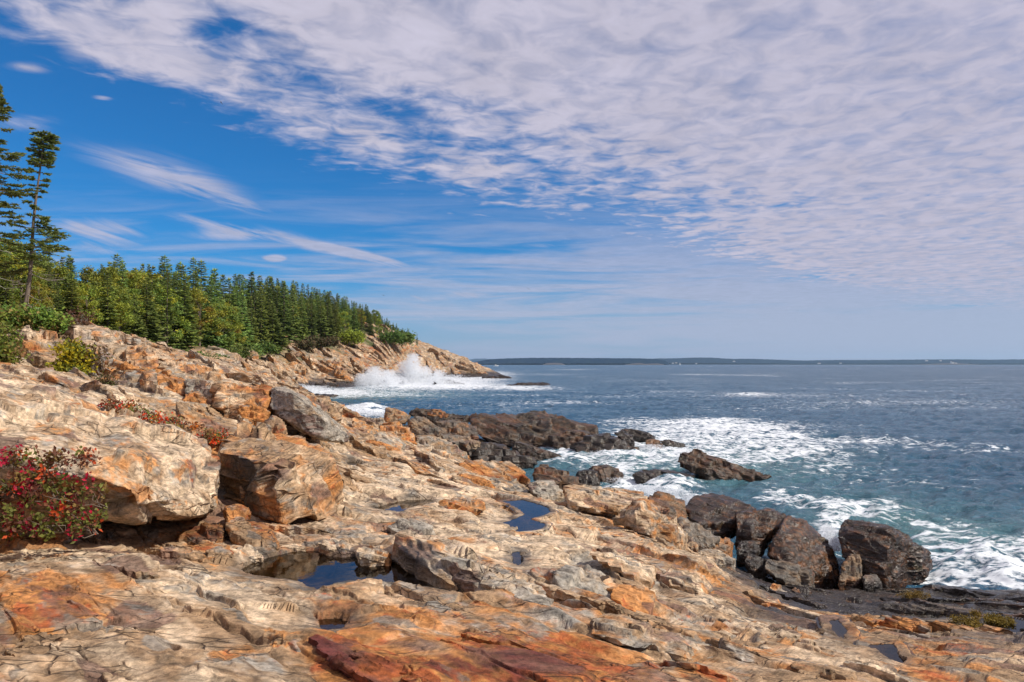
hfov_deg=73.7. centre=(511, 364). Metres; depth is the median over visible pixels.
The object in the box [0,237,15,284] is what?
leafy tree
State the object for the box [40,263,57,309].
spruce tree
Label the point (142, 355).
rock block
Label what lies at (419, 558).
rock step
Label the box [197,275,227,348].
spruce tree
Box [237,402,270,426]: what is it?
boulder
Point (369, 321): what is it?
spruce tree
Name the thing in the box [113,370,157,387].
rock block
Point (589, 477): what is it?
boulder
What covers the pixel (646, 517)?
leaning slab
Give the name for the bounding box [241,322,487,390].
headland ledges
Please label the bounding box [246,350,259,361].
boulder
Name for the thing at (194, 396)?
boulder
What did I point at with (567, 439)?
rock block
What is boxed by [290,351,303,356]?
boulder
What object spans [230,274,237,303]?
spruce tree
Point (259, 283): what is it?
spruce tree
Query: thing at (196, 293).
leafy tree
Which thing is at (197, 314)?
leafy tree
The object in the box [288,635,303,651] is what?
rock slab
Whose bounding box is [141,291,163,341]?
spruce tree
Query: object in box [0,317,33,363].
green shrub
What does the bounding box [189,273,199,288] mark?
spruce tree
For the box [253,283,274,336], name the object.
spruce tree
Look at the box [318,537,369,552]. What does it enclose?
boulder
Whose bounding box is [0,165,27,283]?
spruce tree
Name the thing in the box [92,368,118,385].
brown shrub
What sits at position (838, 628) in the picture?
tide pool
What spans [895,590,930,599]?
rockweed
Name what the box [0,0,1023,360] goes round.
sky
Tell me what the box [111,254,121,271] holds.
spruce tree
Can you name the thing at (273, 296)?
spruce tree
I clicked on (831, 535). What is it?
wave splash
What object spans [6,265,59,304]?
leafy tree
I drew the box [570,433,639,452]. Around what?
rock block
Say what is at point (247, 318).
spruce tree
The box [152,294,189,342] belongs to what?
leafy tree
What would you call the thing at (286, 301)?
spruce tree
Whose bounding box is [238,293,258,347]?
spruce tree
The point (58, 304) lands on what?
spruce tree
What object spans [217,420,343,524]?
boulder
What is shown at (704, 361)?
shore
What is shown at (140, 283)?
leafy tree
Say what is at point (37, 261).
leafy tree
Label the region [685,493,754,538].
boulder
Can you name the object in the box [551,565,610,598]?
rock block
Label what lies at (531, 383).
reef rock
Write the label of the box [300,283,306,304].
spruce tree
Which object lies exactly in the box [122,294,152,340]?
spruce tree
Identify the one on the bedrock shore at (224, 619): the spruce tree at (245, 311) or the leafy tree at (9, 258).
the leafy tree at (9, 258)
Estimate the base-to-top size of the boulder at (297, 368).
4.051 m
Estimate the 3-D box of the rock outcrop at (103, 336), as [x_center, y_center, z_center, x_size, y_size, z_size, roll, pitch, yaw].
[-13.365,-0.393,22.007,1.794,1.848,5.774,0,0,-32]
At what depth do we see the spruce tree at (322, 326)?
216.81 m
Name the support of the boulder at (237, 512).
on the bedrock shore at (224, 619)
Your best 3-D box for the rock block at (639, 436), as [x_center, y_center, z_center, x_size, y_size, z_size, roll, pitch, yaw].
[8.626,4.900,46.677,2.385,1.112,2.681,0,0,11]
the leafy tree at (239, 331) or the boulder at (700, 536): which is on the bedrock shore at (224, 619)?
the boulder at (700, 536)
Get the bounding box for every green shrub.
[0,301,80,335]
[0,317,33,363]
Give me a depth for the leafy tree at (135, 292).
68.88 m
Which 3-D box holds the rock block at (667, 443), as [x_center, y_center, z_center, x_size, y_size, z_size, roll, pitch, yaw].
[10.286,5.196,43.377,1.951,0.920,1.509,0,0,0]
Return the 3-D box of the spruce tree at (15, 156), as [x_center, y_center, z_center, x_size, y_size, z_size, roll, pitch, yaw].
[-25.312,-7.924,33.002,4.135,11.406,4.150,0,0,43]
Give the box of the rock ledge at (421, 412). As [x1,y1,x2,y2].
[409,408,468,422]
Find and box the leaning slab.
[612,498,687,549]
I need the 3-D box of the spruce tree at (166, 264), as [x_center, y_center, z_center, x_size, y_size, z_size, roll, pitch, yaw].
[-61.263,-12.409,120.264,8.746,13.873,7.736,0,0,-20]
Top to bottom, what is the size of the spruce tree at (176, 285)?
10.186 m
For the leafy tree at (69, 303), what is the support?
on the headland terrain
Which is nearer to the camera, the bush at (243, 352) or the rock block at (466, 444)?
the rock block at (466, 444)
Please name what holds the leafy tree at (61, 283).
on the headland terrain
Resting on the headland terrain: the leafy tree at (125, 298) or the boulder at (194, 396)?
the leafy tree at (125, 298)
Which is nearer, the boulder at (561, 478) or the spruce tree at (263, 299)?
the boulder at (561, 478)
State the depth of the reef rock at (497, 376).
262.98 m
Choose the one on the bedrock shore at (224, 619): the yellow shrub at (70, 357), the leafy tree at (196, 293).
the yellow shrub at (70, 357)
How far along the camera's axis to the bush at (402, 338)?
262.13 m
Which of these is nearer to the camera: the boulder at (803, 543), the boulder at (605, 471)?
the boulder at (803, 543)
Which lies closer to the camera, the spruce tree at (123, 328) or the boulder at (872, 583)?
the boulder at (872, 583)
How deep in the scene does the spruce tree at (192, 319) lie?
84.87 m
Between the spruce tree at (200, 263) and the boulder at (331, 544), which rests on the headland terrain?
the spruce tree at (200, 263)
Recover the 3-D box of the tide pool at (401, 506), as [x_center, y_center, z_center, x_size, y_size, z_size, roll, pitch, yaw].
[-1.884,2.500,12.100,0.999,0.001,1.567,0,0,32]
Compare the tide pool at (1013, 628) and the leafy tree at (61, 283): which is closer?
the tide pool at (1013, 628)
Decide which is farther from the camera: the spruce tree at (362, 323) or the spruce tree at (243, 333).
the spruce tree at (362, 323)
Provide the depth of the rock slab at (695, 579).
8.76 m
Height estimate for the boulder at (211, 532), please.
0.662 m
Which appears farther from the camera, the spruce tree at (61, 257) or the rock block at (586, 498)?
the spruce tree at (61, 257)
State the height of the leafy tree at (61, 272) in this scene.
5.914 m
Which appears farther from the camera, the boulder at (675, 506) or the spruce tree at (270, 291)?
the spruce tree at (270, 291)
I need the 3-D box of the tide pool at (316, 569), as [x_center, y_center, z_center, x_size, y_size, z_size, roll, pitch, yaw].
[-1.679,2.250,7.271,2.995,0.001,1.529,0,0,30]
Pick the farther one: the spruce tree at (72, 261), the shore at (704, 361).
the shore at (704, 361)
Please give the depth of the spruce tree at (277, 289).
187.36 m
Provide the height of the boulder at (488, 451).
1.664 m
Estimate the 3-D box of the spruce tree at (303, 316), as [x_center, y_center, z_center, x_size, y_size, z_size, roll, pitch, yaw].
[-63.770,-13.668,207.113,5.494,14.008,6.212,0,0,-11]
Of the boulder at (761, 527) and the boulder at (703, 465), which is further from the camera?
the boulder at (703, 465)
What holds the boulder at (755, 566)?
on the bedrock shore at (224, 619)
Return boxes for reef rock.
[315,393,337,397]
[482,375,510,378]
[507,382,549,385]
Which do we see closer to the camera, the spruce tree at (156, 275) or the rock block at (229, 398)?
the rock block at (229, 398)
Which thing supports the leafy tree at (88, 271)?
on the headland terrain
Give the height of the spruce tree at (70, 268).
6.907 m
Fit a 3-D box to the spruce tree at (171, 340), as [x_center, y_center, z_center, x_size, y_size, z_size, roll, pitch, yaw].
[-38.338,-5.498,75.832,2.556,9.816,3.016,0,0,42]
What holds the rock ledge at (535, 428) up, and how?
on the bedrock shore at (224, 619)
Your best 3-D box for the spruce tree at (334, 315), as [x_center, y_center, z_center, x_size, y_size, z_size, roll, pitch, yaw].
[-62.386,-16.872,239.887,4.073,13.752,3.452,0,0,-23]
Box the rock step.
[391,533,459,591]
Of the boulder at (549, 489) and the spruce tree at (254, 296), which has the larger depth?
the spruce tree at (254, 296)
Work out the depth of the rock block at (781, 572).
14.97 m
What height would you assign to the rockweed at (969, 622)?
0.222 m
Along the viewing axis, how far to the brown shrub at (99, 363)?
17.66 m
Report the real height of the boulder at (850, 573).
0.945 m
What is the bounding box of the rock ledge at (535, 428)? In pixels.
[468,410,598,446]
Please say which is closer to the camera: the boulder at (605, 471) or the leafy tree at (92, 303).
the boulder at (605, 471)
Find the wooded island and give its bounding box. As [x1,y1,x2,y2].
[477,358,668,364]
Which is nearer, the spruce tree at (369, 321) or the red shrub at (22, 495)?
the red shrub at (22, 495)
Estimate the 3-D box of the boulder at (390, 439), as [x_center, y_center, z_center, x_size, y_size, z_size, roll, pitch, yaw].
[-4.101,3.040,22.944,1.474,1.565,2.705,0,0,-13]
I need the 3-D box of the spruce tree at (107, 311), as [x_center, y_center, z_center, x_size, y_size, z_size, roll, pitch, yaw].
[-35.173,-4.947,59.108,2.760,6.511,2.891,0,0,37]
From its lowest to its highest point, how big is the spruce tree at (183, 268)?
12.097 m
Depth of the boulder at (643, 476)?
30.38 m
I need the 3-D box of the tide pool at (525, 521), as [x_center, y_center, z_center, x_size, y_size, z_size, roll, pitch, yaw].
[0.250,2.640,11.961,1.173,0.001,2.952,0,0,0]
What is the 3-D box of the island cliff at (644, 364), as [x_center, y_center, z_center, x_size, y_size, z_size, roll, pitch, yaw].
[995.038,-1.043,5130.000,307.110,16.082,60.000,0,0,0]
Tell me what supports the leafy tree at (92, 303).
on the headland terrain
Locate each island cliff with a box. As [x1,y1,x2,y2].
[543,363,564,364]
[626,363,663,364]
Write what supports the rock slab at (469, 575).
on the bedrock shore at (224, 619)
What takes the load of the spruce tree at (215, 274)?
on the headland terrain
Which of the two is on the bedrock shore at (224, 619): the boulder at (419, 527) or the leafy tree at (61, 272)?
the boulder at (419, 527)
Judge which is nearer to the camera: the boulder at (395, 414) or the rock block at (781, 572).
the rock block at (781, 572)
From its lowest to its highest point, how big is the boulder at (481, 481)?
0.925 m
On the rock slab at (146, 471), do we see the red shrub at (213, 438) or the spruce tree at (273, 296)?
the red shrub at (213, 438)
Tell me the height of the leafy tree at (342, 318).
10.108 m
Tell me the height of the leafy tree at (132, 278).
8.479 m
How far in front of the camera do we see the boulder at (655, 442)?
42.78 m
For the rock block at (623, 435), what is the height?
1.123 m
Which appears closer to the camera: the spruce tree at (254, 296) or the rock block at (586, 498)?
the rock block at (586, 498)
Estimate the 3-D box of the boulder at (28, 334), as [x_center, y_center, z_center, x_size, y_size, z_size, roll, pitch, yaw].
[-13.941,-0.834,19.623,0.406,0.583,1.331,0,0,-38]
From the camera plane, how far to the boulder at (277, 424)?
14.22 m
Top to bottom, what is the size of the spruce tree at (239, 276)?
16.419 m
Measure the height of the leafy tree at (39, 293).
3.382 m
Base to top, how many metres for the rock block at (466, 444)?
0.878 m
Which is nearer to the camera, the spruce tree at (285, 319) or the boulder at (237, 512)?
the boulder at (237, 512)
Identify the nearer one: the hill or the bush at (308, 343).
the bush at (308, 343)
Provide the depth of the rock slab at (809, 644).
5.68 m
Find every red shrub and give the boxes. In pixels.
[0,444,109,544]
[98,394,230,448]
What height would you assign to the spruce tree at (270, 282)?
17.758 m
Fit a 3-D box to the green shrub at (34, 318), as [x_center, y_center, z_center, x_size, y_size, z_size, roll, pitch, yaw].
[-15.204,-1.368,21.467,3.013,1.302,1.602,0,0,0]
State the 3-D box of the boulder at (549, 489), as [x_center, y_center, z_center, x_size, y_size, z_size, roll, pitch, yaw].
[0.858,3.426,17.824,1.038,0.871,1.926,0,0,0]
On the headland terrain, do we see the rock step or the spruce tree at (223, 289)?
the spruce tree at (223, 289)
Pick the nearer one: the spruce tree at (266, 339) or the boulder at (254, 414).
the boulder at (254, 414)
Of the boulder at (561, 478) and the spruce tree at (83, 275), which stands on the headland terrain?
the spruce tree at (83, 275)
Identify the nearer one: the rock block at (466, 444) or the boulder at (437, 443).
the boulder at (437, 443)
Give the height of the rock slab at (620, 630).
0.557 m
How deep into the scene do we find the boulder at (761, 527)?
16.87 m
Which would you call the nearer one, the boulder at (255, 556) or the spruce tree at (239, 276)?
the boulder at (255, 556)
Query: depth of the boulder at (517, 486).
18.47 m
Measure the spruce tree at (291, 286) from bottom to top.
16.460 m
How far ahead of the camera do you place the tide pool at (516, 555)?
8.23 m
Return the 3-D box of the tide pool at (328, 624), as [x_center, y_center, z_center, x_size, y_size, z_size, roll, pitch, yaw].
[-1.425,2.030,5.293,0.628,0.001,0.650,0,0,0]
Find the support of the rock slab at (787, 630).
on the bedrock shore at (224, 619)
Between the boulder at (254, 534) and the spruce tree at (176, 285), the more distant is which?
the spruce tree at (176, 285)
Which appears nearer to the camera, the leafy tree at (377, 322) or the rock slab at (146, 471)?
the rock slab at (146, 471)
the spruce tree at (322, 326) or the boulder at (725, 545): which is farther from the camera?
the spruce tree at (322, 326)
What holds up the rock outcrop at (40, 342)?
on the bedrock shore at (224, 619)
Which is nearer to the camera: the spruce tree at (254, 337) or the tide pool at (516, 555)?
the tide pool at (516, 555)
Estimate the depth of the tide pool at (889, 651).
6.87 m
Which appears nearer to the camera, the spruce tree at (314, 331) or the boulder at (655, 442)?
the boulder at (655, 442)
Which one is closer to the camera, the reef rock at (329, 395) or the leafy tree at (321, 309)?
the reef rock at (329, 395)
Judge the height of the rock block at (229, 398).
1.062 m
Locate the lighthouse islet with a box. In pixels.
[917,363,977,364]
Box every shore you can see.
[0,327,1023,681]
[656,357,1023,364]
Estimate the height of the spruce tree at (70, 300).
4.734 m
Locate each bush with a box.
[175,346,229,358]
[225,342,252,358]
[247,340,281,358]
[293,331,342,351]
[338,328,366,345]
[376,328,417,347]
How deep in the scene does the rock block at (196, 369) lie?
20.23 m
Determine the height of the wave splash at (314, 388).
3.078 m
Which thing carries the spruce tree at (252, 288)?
on the headland terrain
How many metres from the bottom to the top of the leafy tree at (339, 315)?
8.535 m
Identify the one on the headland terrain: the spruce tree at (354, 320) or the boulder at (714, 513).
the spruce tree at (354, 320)
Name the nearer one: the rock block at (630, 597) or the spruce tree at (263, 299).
the rock block at (630, 597)
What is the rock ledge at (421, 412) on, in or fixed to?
on the bedrock shore at (224, 619)
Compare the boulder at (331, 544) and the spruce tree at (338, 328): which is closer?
the boulder at (331, 544)
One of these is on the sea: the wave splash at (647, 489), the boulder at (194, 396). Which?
the wave splash at (647, 489)
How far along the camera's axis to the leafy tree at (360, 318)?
271.28 m
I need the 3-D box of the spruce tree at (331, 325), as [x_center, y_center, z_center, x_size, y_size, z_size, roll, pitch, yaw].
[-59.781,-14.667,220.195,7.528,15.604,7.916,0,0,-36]
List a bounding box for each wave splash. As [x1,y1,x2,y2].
[300,383,354,392]
[350,407,384,417]
[351,352,506,386]
[584,444,664,484]
[616,484,698,505]
[818,525,840,551]
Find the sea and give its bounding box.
[310,365,1023,590]
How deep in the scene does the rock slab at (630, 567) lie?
8.32 m
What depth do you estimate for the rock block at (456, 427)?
36.29 m
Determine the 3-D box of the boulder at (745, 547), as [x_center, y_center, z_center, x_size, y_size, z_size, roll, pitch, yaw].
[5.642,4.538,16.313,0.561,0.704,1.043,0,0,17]
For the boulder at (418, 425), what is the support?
on the bedrock shore at (224, 619)
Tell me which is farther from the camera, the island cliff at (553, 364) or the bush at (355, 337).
the island cliff at (553, 364)
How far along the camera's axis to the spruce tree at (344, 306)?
283.62 m
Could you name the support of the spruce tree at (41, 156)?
on the bedrock shore at (224, 619)
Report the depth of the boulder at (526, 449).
38.12 m
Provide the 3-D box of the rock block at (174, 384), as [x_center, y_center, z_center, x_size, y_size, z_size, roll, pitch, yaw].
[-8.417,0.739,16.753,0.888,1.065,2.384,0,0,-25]
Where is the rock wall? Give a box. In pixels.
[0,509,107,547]
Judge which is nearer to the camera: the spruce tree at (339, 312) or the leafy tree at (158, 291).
the leafy tree at (158, 291)
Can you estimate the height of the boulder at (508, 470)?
1.206 m
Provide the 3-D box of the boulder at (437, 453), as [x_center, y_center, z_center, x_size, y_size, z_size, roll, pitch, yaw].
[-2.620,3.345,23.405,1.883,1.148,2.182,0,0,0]
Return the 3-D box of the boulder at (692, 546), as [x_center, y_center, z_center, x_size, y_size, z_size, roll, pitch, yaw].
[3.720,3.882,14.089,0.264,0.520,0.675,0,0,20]
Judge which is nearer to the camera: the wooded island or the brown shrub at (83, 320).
the brown shrub at (83, 320)
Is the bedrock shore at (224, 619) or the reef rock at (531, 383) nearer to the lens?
the bedrock shore at (224, 619)
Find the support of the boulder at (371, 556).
on the bedrock shore at (224, 619)
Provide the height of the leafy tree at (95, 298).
4.617 m
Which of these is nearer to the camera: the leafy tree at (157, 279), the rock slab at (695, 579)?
the rock slab at (695, 579)
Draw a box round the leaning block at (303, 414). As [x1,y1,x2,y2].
[270,386,349,442]
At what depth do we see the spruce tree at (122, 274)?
69.29 m
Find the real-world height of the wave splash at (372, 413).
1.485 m
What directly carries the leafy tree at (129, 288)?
on the headland terrain
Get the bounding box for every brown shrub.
[63,303,96,324]
[81,338,114,376]
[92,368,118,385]
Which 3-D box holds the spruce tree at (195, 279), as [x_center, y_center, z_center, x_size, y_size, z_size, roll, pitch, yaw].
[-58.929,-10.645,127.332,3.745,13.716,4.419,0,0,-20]
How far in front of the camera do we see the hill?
16336.77 m
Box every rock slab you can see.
[0,372,220,526]
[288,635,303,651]
[295,389,344,423]
[441,556,553,606]
[589,551,656,588]
[590,613,712,661]
[663,566,712,593]
[701,620,801,638]
[743,638,820,655]
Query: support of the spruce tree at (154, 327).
on the headland terrain
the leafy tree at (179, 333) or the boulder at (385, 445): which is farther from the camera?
the leafy tree at (179, 333)
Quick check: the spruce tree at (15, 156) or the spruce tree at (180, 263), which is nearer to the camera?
the spruce tree at (15, 156)
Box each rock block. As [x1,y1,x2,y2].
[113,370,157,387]
[122,343,159,368]
[157,374,185,395]
[158,358,221,380]
[184,379,216,410]
[209,382,273,419]
[433,419,478,440]
[441,433,480,451]
[548,429,590,448]
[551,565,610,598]
[561,484,647,515]
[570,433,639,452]
[606,584,657,614]
[614,430,634,445]
[621,428,654,441]
[661,439,686,447]
[765,559,814,586]
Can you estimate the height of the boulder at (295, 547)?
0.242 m
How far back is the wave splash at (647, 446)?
40.65 m
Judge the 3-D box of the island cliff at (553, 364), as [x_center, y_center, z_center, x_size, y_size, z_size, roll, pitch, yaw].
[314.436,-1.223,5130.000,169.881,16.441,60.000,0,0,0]
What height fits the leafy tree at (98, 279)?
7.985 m
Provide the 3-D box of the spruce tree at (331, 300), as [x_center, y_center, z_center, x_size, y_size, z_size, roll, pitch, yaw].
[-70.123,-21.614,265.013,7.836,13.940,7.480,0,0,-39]
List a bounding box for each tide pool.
[241,551,433,588]
[318,618,347,629]
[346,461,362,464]
[375,499,433,511]
[503,500,558,530]
[511,549,529,564]
[815,617,860,637]
[852,640,914,662]
[972,614,1023,632]
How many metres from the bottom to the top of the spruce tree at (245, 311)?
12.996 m
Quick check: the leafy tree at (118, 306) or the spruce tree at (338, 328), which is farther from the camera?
the spruce tree at (338, 328)
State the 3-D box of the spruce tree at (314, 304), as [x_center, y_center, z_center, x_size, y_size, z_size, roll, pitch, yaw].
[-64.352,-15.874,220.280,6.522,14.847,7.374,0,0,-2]
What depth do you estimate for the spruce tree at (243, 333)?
141.21 m
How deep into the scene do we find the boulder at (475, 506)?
11.92 m
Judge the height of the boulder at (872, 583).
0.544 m
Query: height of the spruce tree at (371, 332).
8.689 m
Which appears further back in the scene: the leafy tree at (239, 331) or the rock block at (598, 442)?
the leafy tree at (239, 331)
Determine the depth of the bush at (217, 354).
80.15 m
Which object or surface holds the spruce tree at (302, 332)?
on the headland terrain
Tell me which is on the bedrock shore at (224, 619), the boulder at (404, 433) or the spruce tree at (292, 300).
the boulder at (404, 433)
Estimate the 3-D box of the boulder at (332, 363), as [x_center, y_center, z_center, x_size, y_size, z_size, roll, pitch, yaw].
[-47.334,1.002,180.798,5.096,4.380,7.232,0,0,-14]
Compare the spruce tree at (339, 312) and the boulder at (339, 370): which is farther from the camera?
the spruce tree at (339, 312)
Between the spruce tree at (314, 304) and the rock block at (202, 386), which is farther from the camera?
the spruce tree at (314, 304)
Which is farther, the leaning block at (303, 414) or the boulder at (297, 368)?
the boulder at (297, 368)
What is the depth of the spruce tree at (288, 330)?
184.51 m
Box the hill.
[470,358,487,361]
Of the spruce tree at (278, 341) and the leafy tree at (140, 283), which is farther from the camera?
the spruce tree at (278, 341)
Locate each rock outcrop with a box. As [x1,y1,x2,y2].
[19,329,59,357]
[65,324,126,358]
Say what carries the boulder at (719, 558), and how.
on the bedrock shore at (224, 619)
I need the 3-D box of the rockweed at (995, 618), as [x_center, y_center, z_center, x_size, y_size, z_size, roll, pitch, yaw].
[7.551,3.970,10.598,0.533,0.210,0.428,0,0,0]
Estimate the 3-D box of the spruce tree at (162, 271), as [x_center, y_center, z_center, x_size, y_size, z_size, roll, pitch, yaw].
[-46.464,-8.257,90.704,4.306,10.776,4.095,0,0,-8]
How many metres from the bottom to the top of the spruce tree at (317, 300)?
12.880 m
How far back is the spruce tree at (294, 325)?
193.56 m
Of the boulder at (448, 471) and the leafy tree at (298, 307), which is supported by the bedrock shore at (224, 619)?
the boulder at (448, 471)
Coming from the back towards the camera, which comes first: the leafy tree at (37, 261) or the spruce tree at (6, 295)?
the leafy tree at (37, 261)
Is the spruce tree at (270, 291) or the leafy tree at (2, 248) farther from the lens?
the spruce tree at (270, 291)
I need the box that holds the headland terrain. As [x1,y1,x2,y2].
[142,322,501,395]
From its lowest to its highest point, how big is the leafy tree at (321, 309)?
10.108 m
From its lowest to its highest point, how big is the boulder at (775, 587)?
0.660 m
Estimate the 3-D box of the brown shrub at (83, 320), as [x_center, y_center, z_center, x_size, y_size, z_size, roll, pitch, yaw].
[-15.050,-1.485,23.461,1.078,1.307,2.116,0,0,-17]
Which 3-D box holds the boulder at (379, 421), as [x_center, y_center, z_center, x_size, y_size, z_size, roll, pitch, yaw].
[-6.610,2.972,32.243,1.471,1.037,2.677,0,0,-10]
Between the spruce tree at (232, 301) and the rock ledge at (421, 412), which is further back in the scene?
the spruce tree at (232, 301)
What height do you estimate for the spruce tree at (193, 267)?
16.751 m
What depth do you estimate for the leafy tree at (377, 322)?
270.54 m
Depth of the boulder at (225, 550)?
7.54 m
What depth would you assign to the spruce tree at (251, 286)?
177.87 m
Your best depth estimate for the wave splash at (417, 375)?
174.06 m
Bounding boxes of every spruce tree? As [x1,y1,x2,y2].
[0,84,41,295]
[0,127,71,308]
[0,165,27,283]
[0,259,20,308]
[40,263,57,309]
[53,281,64,313]
[58,256,65,267]
[59,279,86,318]
[60,254,87,320]
[65,257,83,307]
[78,268,87,286]
[93,270,124,331]
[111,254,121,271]
[114,260,135,334]
[114,291,130,334]
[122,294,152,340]
[132,276,169,342]
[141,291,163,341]
[143,266,163,336]
[156,255,172,277]
[157,262,169,322]
[158,271,179,348]
[164,271,197,351]
[171,274,200,352]
[173,262,189,325]
[177,265,206,346]
[186,257,203,290]
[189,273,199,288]
[191,271,199,308]
[194,260,209,290]
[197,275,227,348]
[201,268,239,349]
[219,274,228,299]
[222,278,250,347]
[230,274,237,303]
[230,274,253,325]
[230,286,253,331]
[232,286,247,345]
[237,291,258,340]
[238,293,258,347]
[240,279,250,303]
[240,299,257,345]
[244,271,267,331]
[246,297,258,348]
[248,277,254,309]
[249,289,264,339]
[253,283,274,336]
[254,287,271,342]
[255,275,265,291]
[260,301,288,351]
[264,277,281,320]
[265,287,275,319]
[269,285,278,312]
[271,286,287,333]
[274,282,299,342]
[277,280,292,323]
[280,299,294,337]
[286,283,297,305]
[286,288,306,342]
[289,286,302,333]
[295,297,310,334]
[296,293,310,339]
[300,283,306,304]
[305,292,319,334]
[307,293,318,337]
[312,296,332,338]
[313,295,321,316]
[318,295,337,339]
[326,291,338,321]
[331,298,337,330]
[331,302,342,338]
[336,299,342,329]
[339,296,351,320]
[350,307,360,331]
[358,308,366,340]
[367,311,373,330]
[367,314,374,335]
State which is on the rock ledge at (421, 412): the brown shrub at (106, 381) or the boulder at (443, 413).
the boulder at (443, 413)
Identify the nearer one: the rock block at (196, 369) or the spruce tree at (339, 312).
the rock block at (196, 369)
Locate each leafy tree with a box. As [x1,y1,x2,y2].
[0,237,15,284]
[0,239,53,303]
[0,251,42,306]
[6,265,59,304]
[24,260,79,314]
[25,274,53,308]
[42,266,86,307]
[60,290,82,320]
[72,282,103,321]
[75,265,94,287]
[79,286,117,324]
[84,284,134,327]
[88,265,130,302]
[103,289,139,330]
[110,270,154,320]
[123,270,165,326]
[126,288,148,331]
[128,273,164,307]
[132,270,170,315]
[148,283,190,330]
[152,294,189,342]
[186,287,228,345]
[191,291,209,343]
[196,301,244,344]
[226,306,245,344]
[290,305,303,329]
[319,304,328,322]
[337,312,349,328]
[339,311,353,331]
[358,311,366,327]
[371,310,380,320]
[374,319,383,332]
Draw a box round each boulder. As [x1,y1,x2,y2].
[19,325,36,340]
[175,522,226,544]
[180,390,206,403]
[205,545,233,560]
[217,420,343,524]
[223,504,250,521]
[225,521,278,550]
[236,544,263,562]
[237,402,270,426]
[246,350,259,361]
[264,415,287,434]
[281,543,305,551]
[287,361,306,376]
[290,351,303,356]
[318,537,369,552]
[326,360,341,367]
[334,365,348,376]
[354,545,391,566]
[366,417,385,426]
[366,440,394,450]
[374,432,405,448]
[379,421,416,444]
[384,407,410,424]
[387,518,435,535]
[407,416,441,436]
[413,445,459,462]
[415,435,469,459]
[427,409,447,417]
[438,497,485,514]
[443,470,458,473]
[458,459,530,484]
[459,473,494,487]
[467,442,536,468]
[490,478,529,492]
[512,442,561,460]
[526,480,564,501]
[532,464,584,489]
[576,469,599,485]
[589,464,624,482]
[632,468,694,483]
[645,439,662,448]
[648,491,687,517]
[677,516,719,549]
[678,448,770,481]
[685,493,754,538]
[687,541,698,551]
[696,549,735,569]
[713,537,733,556]
[734,507,785,556]
[736,540,760,566]
[744,553,767,580]
[767,515,839,588]
[767,583,786,592]
[838,519,932,588]
[838,554,862,589]
[861,573,882,592]
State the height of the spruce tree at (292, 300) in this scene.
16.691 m
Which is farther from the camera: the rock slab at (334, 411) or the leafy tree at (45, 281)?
the leafy tree at (45, 281)
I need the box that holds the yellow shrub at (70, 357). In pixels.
[45,336,97,374]
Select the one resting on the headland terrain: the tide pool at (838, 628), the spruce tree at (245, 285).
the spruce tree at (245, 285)
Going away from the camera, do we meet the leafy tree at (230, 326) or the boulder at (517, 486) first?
the boulder at (517, 486)
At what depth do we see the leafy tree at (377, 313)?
297.07 m
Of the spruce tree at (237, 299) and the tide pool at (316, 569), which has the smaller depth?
the tide pool at (316, 569)
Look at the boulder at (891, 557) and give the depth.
16.09 m
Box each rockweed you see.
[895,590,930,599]
[946,608,983,627]
[982,612,1016,626]

